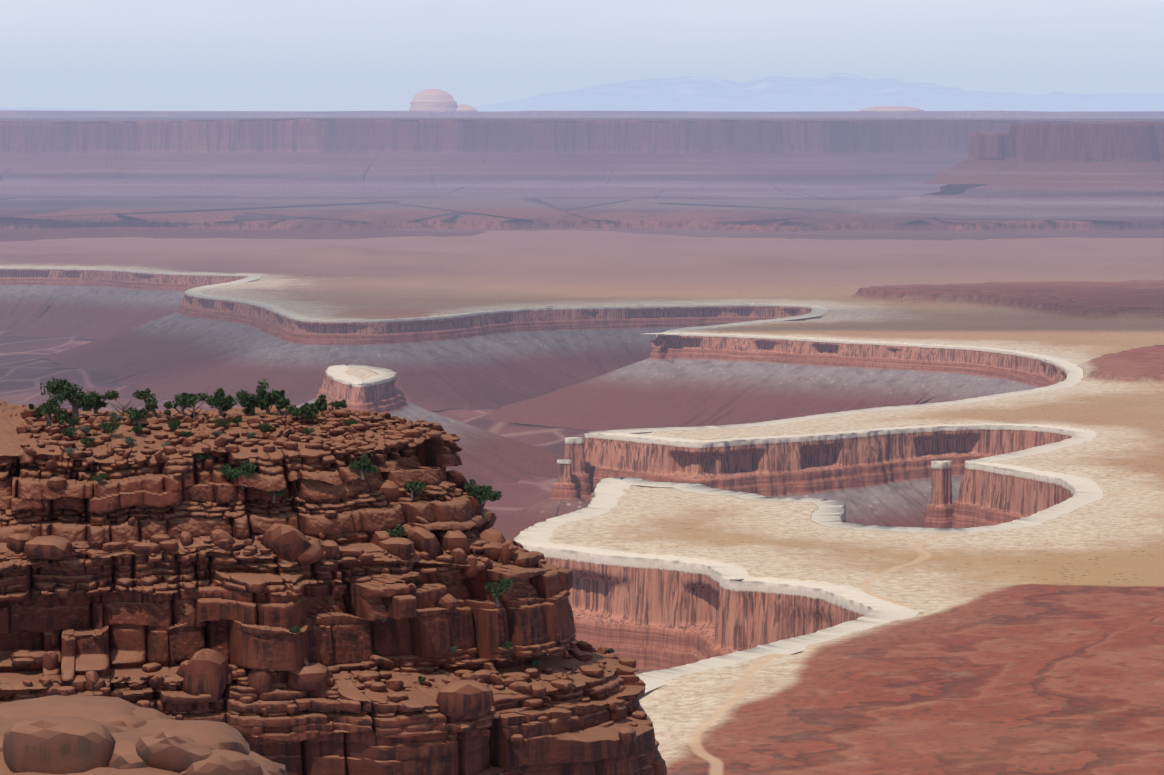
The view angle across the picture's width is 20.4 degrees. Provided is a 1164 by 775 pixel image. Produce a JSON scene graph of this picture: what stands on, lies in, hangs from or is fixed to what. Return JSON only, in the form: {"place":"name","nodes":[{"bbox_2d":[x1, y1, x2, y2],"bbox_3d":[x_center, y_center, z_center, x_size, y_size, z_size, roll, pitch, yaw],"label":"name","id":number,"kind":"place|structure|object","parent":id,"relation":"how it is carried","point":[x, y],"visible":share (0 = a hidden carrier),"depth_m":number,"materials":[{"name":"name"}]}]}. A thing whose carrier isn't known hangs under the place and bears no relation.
{"place":"outdoors","nodes":[
{"label":"outdoors","id":0,"kind":"place"},
{"bbox_2d":[0,695,286,774],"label":"outcrop rock","id":1,"kind":"object","parent":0,"point":[212,735],"visible":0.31,"depth_m":149.88,"materials":[{"name":"stone"}]},
{"bbox_2d":[3,713,262,774],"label":"boulders","id":2,"kind":"object","parent":1,"relation":"on","point":[55,745],"visible":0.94,"depth_m":140.56,"materials":[{"name":"stone"}]},
{"bbox_2d":[0,401,666,774],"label":"headland rock","id":3,"kind":"object","parent":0,"point":[114,623],"visible":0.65,"depth_m":223.87,"materials":[{"name":"red stone"}]},
{"bbox_2d":[65,411,540,665],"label":"shrubs","id":4,"kind":"object","parent":3,"relation":"on","point":[116,417],"visible":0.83,"depth_m":228.50,"materials":[{"name":"green plant"}]},
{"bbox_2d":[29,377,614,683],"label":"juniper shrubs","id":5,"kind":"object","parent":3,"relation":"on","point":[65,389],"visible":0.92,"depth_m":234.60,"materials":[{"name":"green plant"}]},
{"bbox_2d":[6,405,646,743],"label":"loose boulders","id":6,"kind":"object","parent":3,"relation":"on","point":[466,696],"visible":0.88,"depth_m":226.02,"materials":[{"name":"red stone"}]},
{"bbox_2d":[296,364,564,485],"bbox_3d":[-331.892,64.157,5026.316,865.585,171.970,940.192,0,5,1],"label":"butte cliffs","id":7,"kind":"structure","parent":0,"point":[488,458],"depth_m":4925.76,"materials":[{"name":"brown stone"}]},
{"bbox_2d":[0,267,1102,692],"bbox_3d":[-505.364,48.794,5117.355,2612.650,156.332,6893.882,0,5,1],"label":"white rim cliffs","id":8,"kind":"structure","parent":0,"point":[612,377],"depth_m":5662.89,"materials":[{"name":"stone"}]},
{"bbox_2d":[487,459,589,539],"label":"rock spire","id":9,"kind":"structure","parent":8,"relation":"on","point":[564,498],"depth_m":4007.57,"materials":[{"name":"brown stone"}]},
{"bbox_2d":[564,437,591,501],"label":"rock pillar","id":10,"kind":"structure","parent":8,"relation":"on","point":[574,450],"depth_m":4045.56,"materials":[{"name":"brown stone"}]},
{"bbox_2d":[924,460,953,527],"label":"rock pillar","id":11,"kind":"structure","parent":8,"relation":"on","point":[939,510],"depth_m":3740.17,"materials":[{"name":"brown stone"}]},
{"bbox_2d":[0,230,1163,774],"bbox_3d":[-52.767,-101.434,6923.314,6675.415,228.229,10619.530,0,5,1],"label":"plateau","id":12,"kind":"structure","parent":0,"point":[1034,650],"depth_m":3580.58,"materials":[{"name":"beige stone"}]},
{"bbox_2d":[0,198,1163,241],"bbox_3d":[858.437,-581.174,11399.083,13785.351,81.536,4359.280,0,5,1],"label":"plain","id":13,"kind":"structure","parent":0,"point":[26,219],"depth_m":10880.44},
{"bbox_2d":[0,73,1163,111],"bbox_3d":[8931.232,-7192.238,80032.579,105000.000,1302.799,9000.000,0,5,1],"label":"distant mountains","id":14,"kind":"structure","parent":0,"point":[839,92],"depth_m":81340.43,"materials":[{"name":"stone"}]},
{"bbox_2d":[0,110,1163,116],"bbox_3d":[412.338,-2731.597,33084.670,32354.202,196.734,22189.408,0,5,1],"label":"distant plateau","id":15,"kind":"structure","parent":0,"point":[22,113],"depth_m":23737.68,"materials":[{"name":"stone"}]},
{"bbox_2d":[409,89,923,111],"bbox_3d":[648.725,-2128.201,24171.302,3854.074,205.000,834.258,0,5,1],"label":"skyline slickrock domes","id":16,"kind":"structure","parent":15,"relation":"on","point":[435,100],"depth_m":23851.77,"materials":[{"name":"stone"}]},
{"bbox_2d":[0,0,1163,110],"label":"sky","id":17,"kind":"structure","parent":0,"point":[134,55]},
{"bbox_2d":[923,132,1018,183],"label":"butte","id":18,"kind":"object","parent":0,"point":[990,159],"visible":0.85,"depth_m":11829.74,"materials":[{"name":"stone"}]},
{"bbox_2d":[816,121,1163,219],"bbox_3d":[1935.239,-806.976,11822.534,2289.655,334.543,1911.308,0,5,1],"label":"mesa","id":19,"kind":"structure","parent":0,"point":[1110,170],"depth_m":11575.59,"materials":[{"name":"stone"}]},
{"bbox_3d":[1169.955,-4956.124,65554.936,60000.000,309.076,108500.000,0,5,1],"label":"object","id":20,"kind":"structure","parent":0,"visible":0},
{"bbox_2d":[0,117,1163,199],"bbox_3d":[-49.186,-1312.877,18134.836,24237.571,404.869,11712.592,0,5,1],"label":"mesa cliff","id":21,"kind":"structure","parent":20,"relation":"on","point":[831,158],"depth_m":14515.65,"materials":[{"name":"stone"}]}
]}

